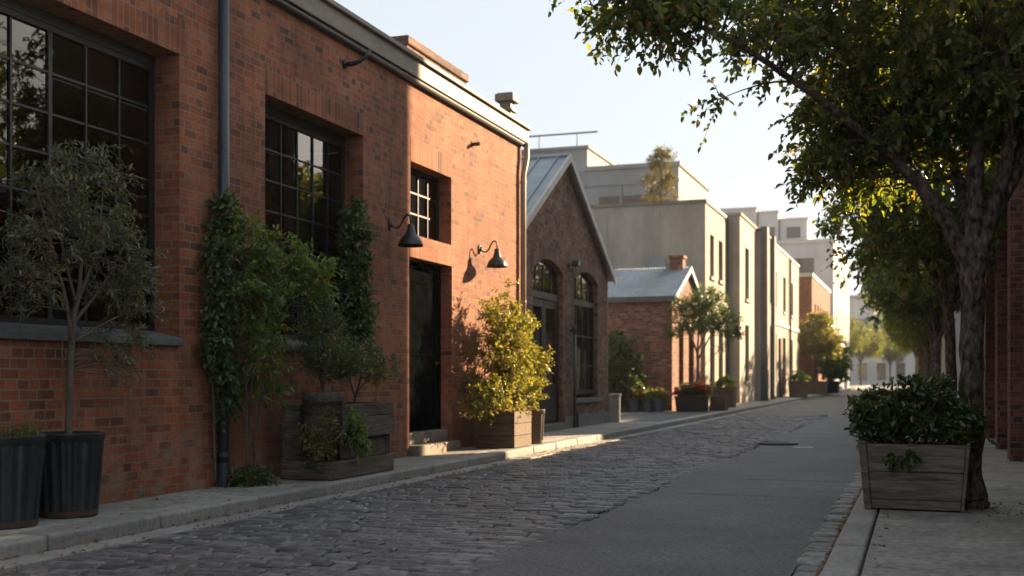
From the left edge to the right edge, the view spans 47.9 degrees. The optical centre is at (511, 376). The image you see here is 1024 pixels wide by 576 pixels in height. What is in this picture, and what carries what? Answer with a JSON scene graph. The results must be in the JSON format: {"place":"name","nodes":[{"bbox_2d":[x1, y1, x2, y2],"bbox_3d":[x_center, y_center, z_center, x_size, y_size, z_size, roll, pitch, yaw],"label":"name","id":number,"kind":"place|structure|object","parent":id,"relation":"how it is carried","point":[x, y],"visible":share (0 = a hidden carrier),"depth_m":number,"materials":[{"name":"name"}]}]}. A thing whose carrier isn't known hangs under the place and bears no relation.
{"place":"outdoors","nodes":[
{"label":"outdoors","id":0,"kind":"place"},
{"bbox_2d":[0,422,652,535],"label":"pavement","id":1,"kind":"structure","parent":0,"point":[138,505],"depth_m":10.83,"materials":[{"name":"concrete"}]},
{"bbox_2d":[0,434,46,529],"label":"ribbed planter","id":2,"kind":"object","parent":1,"relation":"on","point":[21,464],"visible":0.91,"depth_m":8.30,"materials":[{"name":"black metal"}]},
{"bbox_2d":[0,418,53,454],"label":"weeds","id":3,"kind":"object","parent":2,"relation":"in","point":[22,432],"visible":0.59,"depth_m":8.54,"materials":[{"name":"green plant"}]},
{"bbox_2d":[36,431,104,518],"bbox_3d":[-3.512,0.771,9.110,0.560,0.657,0.560,0,0,19],"label":"ribbed planter","id":4,"kind":"object","parent":1,"relation":"on","point":[71,475],"visible":0.77,"depth_m":8.90,"materials":[{"name":"black metal"}]},
{"bbox_2d":[0,138,173,433],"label":"olive tree","id":5,"kind":"object","parent":4,"relation":"in","point":[77,221],"visible":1,"depth_m":9.11,"materials":[{"name":"green plant"}]},
{"bbox_2d":[225,461,280,487],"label":"ground plant","id":6,"kind":"object","parent":1,"relation":"on","point":[257,476],"visible":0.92,"depth_m":11.55,"materials":[{"name":"green plant"}]},
{"bbox_2d":[0,0,531,504],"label":"brick warehouse","id":7,"kind":"structure","parent":1,"relation":"on","point":[302,120],"depth_m":11.94,"materials":[{"name":"red brick"}]},
{"bbox_2d":[0,0,182,345],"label":"window","id":8,"kind":"structure","parent":7,"relation":"in","point":[61,79],"depth_m":9.98,"materials":[{"name":"glass"}]},
{"bbox_2d":[194,187,251,482],"bbox_3d":[-2.879,-0.425,11.391,0.469,2.952,0.699,0,0,19],"label":"climbing ivy","id":9,"kind":"object","parent":7,"relation":"attached to","point":[217,343],"visible":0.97,"depth_m":11.34,"materials":[{"name":"green plant"}]},
{"bbox_2d":[265,104,356,350],"bbox_3d":[-2.410,-1.668,13.550,0.390,2.759,2.317,0,0,19],"label":"window","id":10,"kind":"structure","parent":7,"relation":"in","point":[305,161],"depth_m":13.72,"materials":[{"name":"glass"}]},
{"bbox_2d":[335,195,381,350],"bbox_3d":[-1.937,-1.270,14.540,0.504,2.065,0.722,0,0,19],"label":"climbing ivy","id":11,"kind":"object","parent":7,"relation":"attached to","point":[357,290],"visible":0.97,"depth_m":14.39,"materials":[{"name":"green plant"}]},
{"bbox_2d":[388,214,422,247],"bbox_3d":[-1.402,-1.940,15.262,0.470,0.432,0.340,0,0,19],"label":"wall lamp","id":12,"kind":"object","parent":7,"relation":"attached to","point":[410,238],"visible":1,"depth_m":15.19,"materials":[{"name":"black metal"}]},
{"bbox_2d":[410,167,438,240],"bbox_3d":[-1.378,-2.489,16.727,0.060,0.998,1.481,0,0,19],"label":"window","id":13,"kind":"structure","parent":7,"relation":"in","point":[424,188],"depth_m":16.98,"materials":[{"name":"glass"}]},
{"bbox_2d":[409,260,440,431],"bbox_3d":[-1.350,-0.434,16.709,0.125,2.448,1.546,0,0,19],"label":"door","id":14,"kind":"structure","parent":7,"relation":"in","point":[424,279],"depth_m":16.90,"materials":[{"name":"wood"}]},
{"bbox_2d":[478,240,507,267],"bbox_3d":[-0.299,-1.959,18.386,0.470,0.432,0.340,0,0,19],"label":"wall lamp","id":15,"kind":"object","parent":7,"relation":"attached to","point":[496,260],"visible":1,"depth_m":18.32,"materials":[{"name":"black metal"}]},
{"bbox_2d":[204,203,346,471],"bbox_3d":[-2.415,-0.328,12.047,0.902,2.858,1.988,0,0,31],"label":"tall shrub","id":16,"kind":"object","parent":1,"relation":"on","point":[303,268],"visible":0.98,"depth_m":11.77,"materials":[{"name":"green plant"}]},
{"bbox_2d":[281,402,393,479],"bbox_3d":[-1.924,0.695,12.892,0.625,0.790,1.510,0,0,19],"label":"plank planter","id":17,"kind":"object","parent":1,"relation":"on","point":[379,422],"visible":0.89,"depth_m":12.55,"materials":[{"name":"brown wood"}]},
{"bbox_2d":[295,406,343,472],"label":"trailing plant","id":18,"kind":"object","parent":17,"relation":"in","point":[325,450],"visible":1,"depth_m":12.08,"materials":[{"name":"green plant"}]},
{"bbox_2d":[302,392,343,461],"bbox_3d":[-2.072,0.575,12.631,0.464,0.810,0.464,0,0,19],"label":"barrel pot","id":19,"kind":"object","parent":17,"relation":"in","point":[315,404],"visible":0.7,"depth_m":12.44,"materials":[{"name":"brown wood"}]},
{"bbox_2d":[282,295,362,391],"bbox_3d":[-2.072,-0.353,12.631,0.804,1.200,1.053,0,0,19],"label":"rosemary bush","id":20,"kind":"object","parent":19,"relation":"on","point":[328,333],"visible":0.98,"depth_m":12.49,"materials":[{"name":"green plant"}]},
{"bbox_2d":[340,407,374,464],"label":"trailing plant","id":21,"kind":"object","parent":17,"relation":"hanging from","point":[357,427],"visible":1,"depth_m":12.41,"materials":[{"name":"green plant"}]},
{"bbox_2d":[314,331,405,403],"bbox_3d":[-1.683,-0.082,13.204,0.772,0.890,1.370,0,0,30],"label":"spreading bush","id":22,"kind":"object","parent":17,"relation":"in","point":[363,349],"visible":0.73,"depth_m":13.11,"materials":[{"name":"green plant"}]},
{"bbox_2d":[474,410,530,447],"bbox_3d":[-0.138,0.817,18.046,0.660,0.547,0.820,0,0,19],"label":"wooden planter","id":23,"kind":"object","parent":1,"relation":"on","point":[508,429],"visible":0.94,"depth_m":17.68,"materials":[{"name":"brown wood"}]},
{"bbox_2d":[451,275,555,425],"bbox_3d":[-0.090,-0.430,17.995,1.269,2.341,2.596,0,0,19],"label":"golden shrub","id":24,"kind":"object","parent":23,"relation":"in","point":[507,377],"visible":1,"depth_m":17.80,"materials":[{"name":"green plant"}]},
{"bbox_2d":[525,409,544,443],"bbox_3d":[0.377,0.819,18.904,0.340,0.562,0.340,0,0,19],"label":"ribbed planter","id":25,"kind":"object","parent":1,"relation":"on","point":[537,424],"visible":0.7,"depth_m":18.78,"materials":[{"name":"metal"}]},
{"bbox_2d":[543,421,624,434],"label":"pavement","id":26,"kind":"structure","parent":0,"point":[577,428],"depth_m":24.97,"materials":[{"name":"concrete"}]},
{"bbox_2d":[609,394,621,421],"bbox_3d":[2.505,0.760,27.962,0.260,0.680,0.260,0,0,19],"label":"bollard","id":27,"kind":"object","parent":26,"relation":"on","point":[614,407],"visible":1,"depth_m":27.86,"materials":[{"name":"grey concrete"}]},
{"bbox_2d":[334,0,957,317],"label":"sky","id":28,"kind":"structure","parent":0,"point":[514,46],"materials":[{"name":"white"}]},
{"bbox_2d":[620,410,716,421],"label":"driveway","id":29,"kind":"structure","parent":0,"point":[639,416],"depth_m":32.59,"materials":[{"name":"concrete"}]},
{"bbox_2d":[608,328,649,411],"bbox_3d":[3.394,-0.160,36.452,1.717,2.758,1.876,0,0,-41],"label":"clipped shrub","id":30,"kind":"object","parent":29,"relation":"on","point":[622,376],"visible":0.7,"depth_m":36.07,"materials":[{"name":"green plant"}]},
{"bbox_2d":[625,399,640,411],"bbox_3d":[3.788,0.900,36.099,0.530,0.400,0.530,0,0,19],"label":"flower pot","id":31,"kind":"object","parent":29,"relation":"on","point":[634,406],"visible":0.94,"depth_m":35.91,"materials":[{"name":"ceramic"}]},
{"bbox_2d":[621,387,643,402],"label":"flowering plant","id":32,"kind":"object","parent":31,"relation":"in","point":[635,393],"visible":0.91,"depth_m":35.91,"materials":[{"name":"green plant"}]},
{"bbox_2d":[640,399,652,411],"bbox_3d":[4.232,0.910,36.154,0.466,0.380,0.466,0,0,19],"label":"flower pot","id":33,"kind":"object","parent":29,"relation":"on","point":[646,405],"visible":0.94,"depth_m":35.98,"materials":[{"name":"ceramic"}]},
{"bbox_2d":[634,388,659,400],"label":"flowering plant","id":34,"kind":"object","parent":33,"relation":"in","point":[648,395],"visible":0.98,"depth_m":35.95,"materials":[{"name":"green plant"}]},
{"bbox_2d":[652,399,666,411],"bbox_3d":[4.595,0.900,36.132,0.530,0.400,0.530,0,0,19],"label":"flower pot","id":35,"kind":"object","parent":29,"relation":"on","point":[658,405],"visible":0.96,"depth_m":35.94,"materials":[{"name":"ceramic"}]},
{"bbox_2d":[647,387,670,401],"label":"flowering plant","id":36,"kind":"object","parent":35,"relation":"in","point":[661,394],"visible":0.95,"depth_m":36.02,"materials":[{"name":"green plant"}]},
{"bbox_2d":[674,396,709,411],"bbox_3d":[5.691,0.860,36.382,1.040,0.480,0.590,0,0,19],"label":"trough planter","id":37,"kind":"object","parent":29,"relation":"on","point":[690,403],"visible":0.97,"depth_m":36.13,"materials":[{"name":"black metal"}]},
{"bbox_2d":[671,381,711,395],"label":"red flowers","id":38,"kind":"object","parent":37,"relation":"in","point":[703,390],"visible":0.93,"depth_m":36.24,"materials":[{"name":"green plant"}]},
{"bbox_2d":[676,381,715,399],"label":"trough greens","id":39,"kind":"object","parent":37,"relation":"in","point":[690,390],"visible":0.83,"depth_m":36.25,"materials":[{"name":"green plant"}]},
{"bbox_2d":[661,284,747,394],"bbox_3d":[6.045,-1.140,36.487,2.503,3.724,1.860,0,0,-11],"label":"tree","id":40,"kind":"object","parent":37,"relation":"in","point":[691,311],"visible":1,"depth_m":36.28,"materials":[{"name":"green plant"}]},
{"bbox_2d":[443,385,909,575],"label":"road","id":41,"kind":"structure","parent":0,"point":[680,527],"depth_m":9.82,"materials":[{"name":"asphalt"}]},
{"bbox_2d":[0,400,804,574],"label":"gutter","id":42,"kind":"object","parent":41,"relation":"on","point":[33,560],"visible":0.48,"depth_m":9.93,"materials":[{"name":"stone"}]},
{"bbox_2d":[753,441,797,444],"bbox_3d":[4.783,1.214,20.900,0.800,0.051,0.800,0,0,19],"label":"manhole cover","id":43,"kind":"object","parent":41,"relation":"on","point":[776,443],"visible":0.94,"depth_m":20.73,"materials":[{"name":"metal"}]},
{"bbox_2d":[871,331,910,385],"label":"street tree","id":44,"kind":"object","parent":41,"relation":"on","point":[890,356],"visible":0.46,"depth_m":153.51,"materials":[{"name":"green plant"}]},
{"bbox_2d":[675,385,866,410],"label":"pavement","id":45,"kind":"structure","parent":0,"point":[744,404],"depth_m":48.77,"materials":[{"name":"concrete"}]},
{"bbox_2d":[608,255,702,410],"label":"brick shed","id":46,"kind":"structure","parent":45,"relation":"on","point":[638,299],"depth_m":37.37,"materials":[{"name":"brick"}]},
{"bbox_2d":[689,335,690,383],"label":"door","id":47,"kind":"structure","parent":46,"relation":"in","point":[689,335],"depth_m":40.47,"materials":[{"name":"metal"}]},
{"bbox_2d":[709,396,727,410],"bbox_3d":[6.704,0.857,37.297,0.500,0.467,0.700,0,0,19],"label":"wooden crate","id":48,"kind":"object","parent":45,"relation":"on","point":[718,402],"visible":0.96,"depth_m":36.98,"materials":[{"name":"brown wood"}]},
{"bbox_2d":[712,387,737,406],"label":"pot planter","id":49,"kind":"object","parent":45,"relation":"on","point":[730,393],"visible":0.78,"depth_m":40.95,"materials":[{"name":"wood"}]},
{"bbox_2d":[712,375,737,386],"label":"pot greens","id":50,"kind":"object","parent":49,"relation":"in","point":[726,380],"visible":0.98,"depth_m":41.19,"materials":[{"name":"green plant"}]},
{"bbox_2d":[724,212,757,402],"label":"taupe building","id":51,"kind":"structure","parent":45,"relation":"on","point":[743,228],"depth_m":48.45,"materials":[{"name":"paint"}]},
{"bbox_2d":[745,249,750,302],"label":"window","id":52,"kind":"structure","parent":51,"relation":"in","point":[746,300],"depth_m":50.00,"materials":[{"name":"metal"}]},
{"bbox_2d":[745,326,750,383],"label":"window","id":53,"kind":"structure","parent":51,"relation":"in","point":[746,382],"depth_m":50.00,"materials":[{"name":"metal"}]},
{"bbox_2d":[756,226,775,400],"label":"dark pier building","id":54,"kind":"structure","parent":45,"relation":"on","point":[765,316],"depth_m":52.26,"materials":[{"name":"concrete"}]},
{"bbox_2d":[720,207,849,388],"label":"white office building","id":55,"kind":"structure","parent":45,"relation":"on","point":[800,245],"depth_m":94.64,"materials":[{"name":"paint"}]},
{"bbox_2d":[787,227,799,237],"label":"window","id":56,"kind":"structure","parent":55,"relation":"in","point":[792,232],"depth_m":94.66,"materials":[{"name":"glass"}]},
{"bbox_2d":[793,258,813,272],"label":"window","id":57,"kind":"structure","parent":55,"relation":"in","point":[806,264],"depth_m":92.37,"materials":[{"name":"metal"}]},
{"bbox_2d":[788,381,807,396],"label":"box planter","id":58,"kind":"object","parent":45,"relation":"on","point":[798,389],"visible":0.94,"depth_m":60.52,"materials":[{"name":"wood"}]},
{"bbox_2d":[787,369,810,383],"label":"box greens","id":59,"kind":"object","parent":58,"relation":"in","point":[801,375],"visible":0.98,"depth_m":60.79,"materials":[{"name":"green plant"}]},
{"bbox_2d":[799,273,830,380],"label":"red brick building","id":60,"kind":"structure","parent":45,"relation":"on","point":[814,292],"depth_m":74.05,"materials":[{"name":"brick"}]},
{"bbox_2d":[808,381,827,393],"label":"box planter","id":61,"kind":"object","parent":45,"relation":"on","point":[817,387],"visible":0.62,"depth_m":71.74,"materials":[{"name":"wood"}]},
{"bbox_2d":[799,310,847,380],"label":"young tree","id":62,"kind":"object","parent":61,"relation":"in","point":[816,333],"visible":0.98,"depth_m":71.73,"materials":[{"name":"green plant"}]},
{"bbox_2d":[827,381,839,392],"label":"box planter","id":63,"kind":"object","parent":45,"relation":"on","point":[832,386],"visible":0.61,"depth_m":75.72,"materials":[{"name":"black metal"}]},
{"bbox_2d":[815,333,854,386],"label":"dense shrub","id":64,"kind":"object","parent":63,"relation":"in","point":[831,369],"visible":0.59,"depth_m":75.71,"materials":[{"name":"green plant"}]},
{"bbox_2d":[849,315,873,352],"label":"street tree","id":65,"kind":"object","parent":45,"relation":"on","point":[854,332],"visible":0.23,"depth_m":122.01,"materials":[{"name":"green plant"}]},
{"bbox_2d":[849,320,886,385],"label":"street tree","id":66,"kind":"object","parent":45,"relation":"on","point":[876,346],"visible":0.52,"depth_m":138.94,"materials":[{"name":"green plant"}]},
{"bbox_2d":[859,508,879,575],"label":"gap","id":67,"kind":"object","parent":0,"point":[861,570],"depth_m":7.70,"materials":[{"name":"concrete"}]},
{"bbox_2d":[849,295,914,384],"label":"white end building","id":68,"kind":"structure","parent":0,"point":[875,371],"depth_m":164.34,"materials":[{"name":"paint"}]},
{"bbox_2d":[858,363,866,379],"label":"window","id":69,"kind":"structure","parent":68,"relation":"in","point":[864,365],"depth_m":164.55,"materials":[{"name":"glass"}]},
{"bbox_2d":[877,363,885,379],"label":"window","id":70,"kind":"structure","parent":68,"relation":"in","point":[881,367],"depth_m":163.75,"materials":[{"name":"glass"}]},
{"bbox_2d":[896,363,904,379],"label":"window","id":71,"kind":"structure","parent":68,"relation":"in","point":[900,369],"depth_m":162.91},
{"bbox_2d":[861,435,1023,575],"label":"pavement","id":72,"kind":"structure","parent":0,"point":[995,547],"depth_m":7.91,"materials":[{"name":"concrete"}]},
{"bbox_2d":[877,311,921,375],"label":"street tree","id":73,"kind":"object","parent":72,"relation":"on","point":[892,338],"visible":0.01,"depth_m":80.55,"materials":[{"name":"green plant"}]},
{"bbox_2d":[880,322,919,374],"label":"street tree","id":74,"kind":"object","parent":72,"relation":"on","point":[897,345],"visible":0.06,"depth_m":96.23,"materials":[{"name":"green plant"}]},
{"bbox_2d":[882,332,917,373],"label":"street tree","id":75,"kind":"object","parent":72,"relation":"on","point":[916,362],"visible":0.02,"depth_m":115.03,"materials":[{"name":"green plant"}]},
{"bbox_2d":[858,441,970,512],"bbox_3d":[3.366,0.817,9.629,0.867,0.567,0.540,0,0,21],"label":"grey plank planter","id":76,"kind":"object","parent":72,"relation":"on","point":[937,480],"visible":0.91,"depth_m":9.39,"materials":[{"name":"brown wood"}]},
{"bbox_2d":[882,448,922,473],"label":"trailing leaves","id":77,"kind":"object","parent":76,"relation":"hanging from","point":[891,462],"visible":1,"depth_m":9.36,"materials":[{"name":"green plant"}]},
{"bbox_2d":[842,371,996,449],"bbox_3d":[3.383,0.357,9.619,1.234,0.811,0.752,0,0,19],"label":"leafy bush","id":78,"kind":"object","parent":76,"relation":"in","point":[926,409],"visible":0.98,"depth_m":9.50,"materials":[{"name":"green plant"}]},
{"bbox_2d":[935,423,975,447],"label":"plant","id":79,"kind":"object","parent":76,"relation":"in","point":[954,439],"visible":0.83,"depth_m":9.35,"materials":[{"name":"green plant"}]},
{"bbox_2d":[941,311,957,397],"bbox_3d":[31.050,-1.390,72.312,8.270,5.180,78.950,0,0,19],"label":"pale pier row","id":80,"kind":"object","parent":72,"relation":"on","point":[943,369],"visible":0.06,"depth_m":36.97,"materials":[{"name":"grey concrete"}]},
{"bbox_2d":[958,146,966,397],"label":"grey building","id":81,"kind":"structure","parent":72,"relation":"on","point":[959,324],"depth_m":35.91,"materials":[{"name":"concrete"}]},
{"bbox_2d":[982,162,994,438],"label":"tall brick building","id":82,"kind":"structure","parent":72,"relation":"on","point":[988,382],"depth_m":20.44,"materials":[{"name":"brick"}]},
{"bbox_2d":[995,134,1023,461],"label":"brick wing","id":83,"kind":"structure","parent":72,"relation":"on","point":[1009,351],"depth_m":14.95,"materials":[{"name":"brick"}]},
{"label":"road bed","id":84,"kind":"structure","parent":0,"visible":0},
{"bbox_2d":[0,414,827,575],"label":"cobbles","id":85,"kind":"object","parent":84,"relation":"on","point":[346,536],"visible":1,"depth_m":9.82,"materials":[{"name":"stone"}]},
{"bbox_2d":[1,433,1023,575],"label":"fallen leaves","id":86,"kind":"object","parent":84,"relation":"on","point":[824,563],"visible":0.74,"depth_m":9.69,"materials":[{"name":"plant"}]},
{"bbox_2d":[793,466,861,575],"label":"gutter cobbles","id":87,"kind":"object","parent":84,"relation":"on","point":[812,557],"visible":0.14,"depth_m":8.67,"materials":[{"name":"stone"}]},
{"label":"ground","id":88,"kind":"structure","parent":0,"visible":0},
{"bbox_2d":[0,385,872,560],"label":"kerb","id":89,"kind":"structure","parent":88,"relation":"on","point":[30,542],"depth_m":10.66,"materials":[{"name":"stone"}]},
{"bbox_2d":[521,153,615,432],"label":"gabled brick house","id":90,"kind":"structure","parent":88,"relation":"on","point":[562,233],"depth_m":24.41,"materials":[{"name":"brick"}]},
{"bbox_2d":[533,262,558,421],"bbox_3d":[0.632,-0.675,23.289,0.080,3.250,1.976,0,0,19],"label":"door","id":91,"kind":"structure","parent":90,"relation":"in","point":[545,284],"depth_m":23.59,"materials":[{"name":"metal"}]},
{"bbox_2d":[570,325,578,427],"bbox_3d":[1.381,0.000,24.755,0.155,2.200,0.287,0,0,39],"label":"standpipe","id":92,"kind":"object","parent":90,"relation":"attached to","point":[575,410],"visible":1,"depth_m":24.65,"materials":[{"name":"black metal"}]},
{"bbox_2d":[569,260,579,267],"bbox_3d":[1.337,-2.394,24.624,0.220,0.160,0.180,0,0,19],"label":"flood light","id":93,"kind":"object","parent":90,"relation":"attached to","point":[574,263],"visible":1,"depth_m":24.54,"materials":[{"name":"black metal"}]},
{"bbox_2d":[574,274,600,402],"bbox_3d":[1.616,-0.860,25.940,0.270,2.880,2.044,0,0,19],"label":"window","id":94,"kind":"structure","parent":90,"relation":"in","point":[583,288],"depth_m":26.19,"materials":[{"name":"glass"}]},
{"bbox_2d":[521,131,709,204],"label":"grey concrete building","id":95,"kind":"structure","parent":88,"relation":"on","point":[604,179],"depth_m":61.95,"materials":[{"name":"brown concrete"}]},
{"bbox_2d":[599,196,618,203],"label":"window","id":96,"kind":"structure","parent":95,"relation":"in","point":[612,199],"depth_m":61.73,"materials":[{"name":"grey glass"}]},
{"bbox_2d":[622,195,641,202],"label":"window","id":97,"kind":"structure","parent":95,"relation":"in","point":[630,198],"depth_m":61.32,"materials":[{"name":"grey glass"}]},
{"bbox_2d":[637,144,679,201],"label":"conifer tree","id":98,"kind":"object","parent":88,"relation":"on","point":[665,182],"visible":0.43,"depth_m":54.56,"materials":[{"name":"green plant"}]},
{"bbox_2d":[590,199,729,395],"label":"cream building","id":99,"kind":"structure","parent":88,"relation":"on","point":[648,235],"depth_m":43.48,"materials":[{"name":"paint"}]},
{"bbox_2d":[710,331,711,395],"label":"door","id":100,"kind":"structure","parent":99,"relation":"in","point":[710,331],"depth_m":44.63,"materials":[{"name":"metal"}]},
{"bbox_2d":[710,236,715,280],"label":"window","id":101,"kind":"structure","parent":99,"relation":"in","point":[711,277],"depth_m":44.42,"materials":[{"name":"metal"}]},
{"bbox_2d":[718,243,724,284],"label":"window","id":102,"kind":"structure","parent":99,"relation":"in","point":[719,281],"depth_m":46.41,"materials":[{"name":"metal"}]},
{"bbox_2d":[548,0,1023,509],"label":"street tree","id":103,"kind":"object","parent":88,"relation":"on","point":[972,76],"visible":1,"depth_m":9.60,"materials":[{"name":"green plant"}]},
{"bbox_2d":[776,244,799,397],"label":"pale building","id":104,"kind":"structure","parent":88,"relation":"on","point":[787,315],"depth_m":63.75,"materials":[{"name":"paint"}]},
{"bbox_2d":[779,338,782,397],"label":"door panel","id":105,"kind":"structure","parent":104,"relation":"in","point":[780,339],"depth_m":60.18,"materials":[{"name":"grey wood"}]},
{"bbox_2d":[819,440,893,575],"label":"kerb","id":106,"kind":"structure","parent":88,"relation":"on","point":[847,555],"depth_m":7.56,"materials":[{"name":"concrete"}]},
{"bbox_2d":[850,221,943,375],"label":"street tree","id":107,"kind":"object","parent":88,"relation":"on","point":[877,321],"visible":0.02,"depth_m":40.13,"materials":[{"name":"green plant"}]},
{"bbox_2d":[792,0,1006,399],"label":"street tree","id":108,"kind":"object","parent":88,"relation":"on","point":[926,243],"visible":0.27,"depth_m":18.25,"materials":[{"name":"green plant"}]},
{"bbox_2d":[875,311,924,380],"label":"street tree","id":109,"kind":"object","parent":88,"relation":"on","point":[920,350],"visible":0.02,"depth_m":67.73,"materials":[{"name":"green plant"}]},
{"bbox_2d":[848,214,960,377],"bbox_3d":[11.475,-1.868,31.436,4.494,6.326,5.346,0,0,19],"label":"street tree","id":110,"kind":"object","parent":88,"relation":"on","point":[907,308],"visible":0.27,"depth_m":31.35,"materials":[{"name":"green plant"}]},
{"bbox_2d":[867,272,944,376],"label":"street tree","id":111,"kind":"object","parent":88,"relation":"on","point":[914,334],"visible":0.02,"depth_m":48.10,"materials":[{"name":"green plant"}]},
{"bbox_2d":[879,312,941,375],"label":"street tree","id":112,"kind":"object","parent":88,"relation":"on","point":[924,351],"visible":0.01,"depth_m":57.36,"materials":[{"name":"green plant"}]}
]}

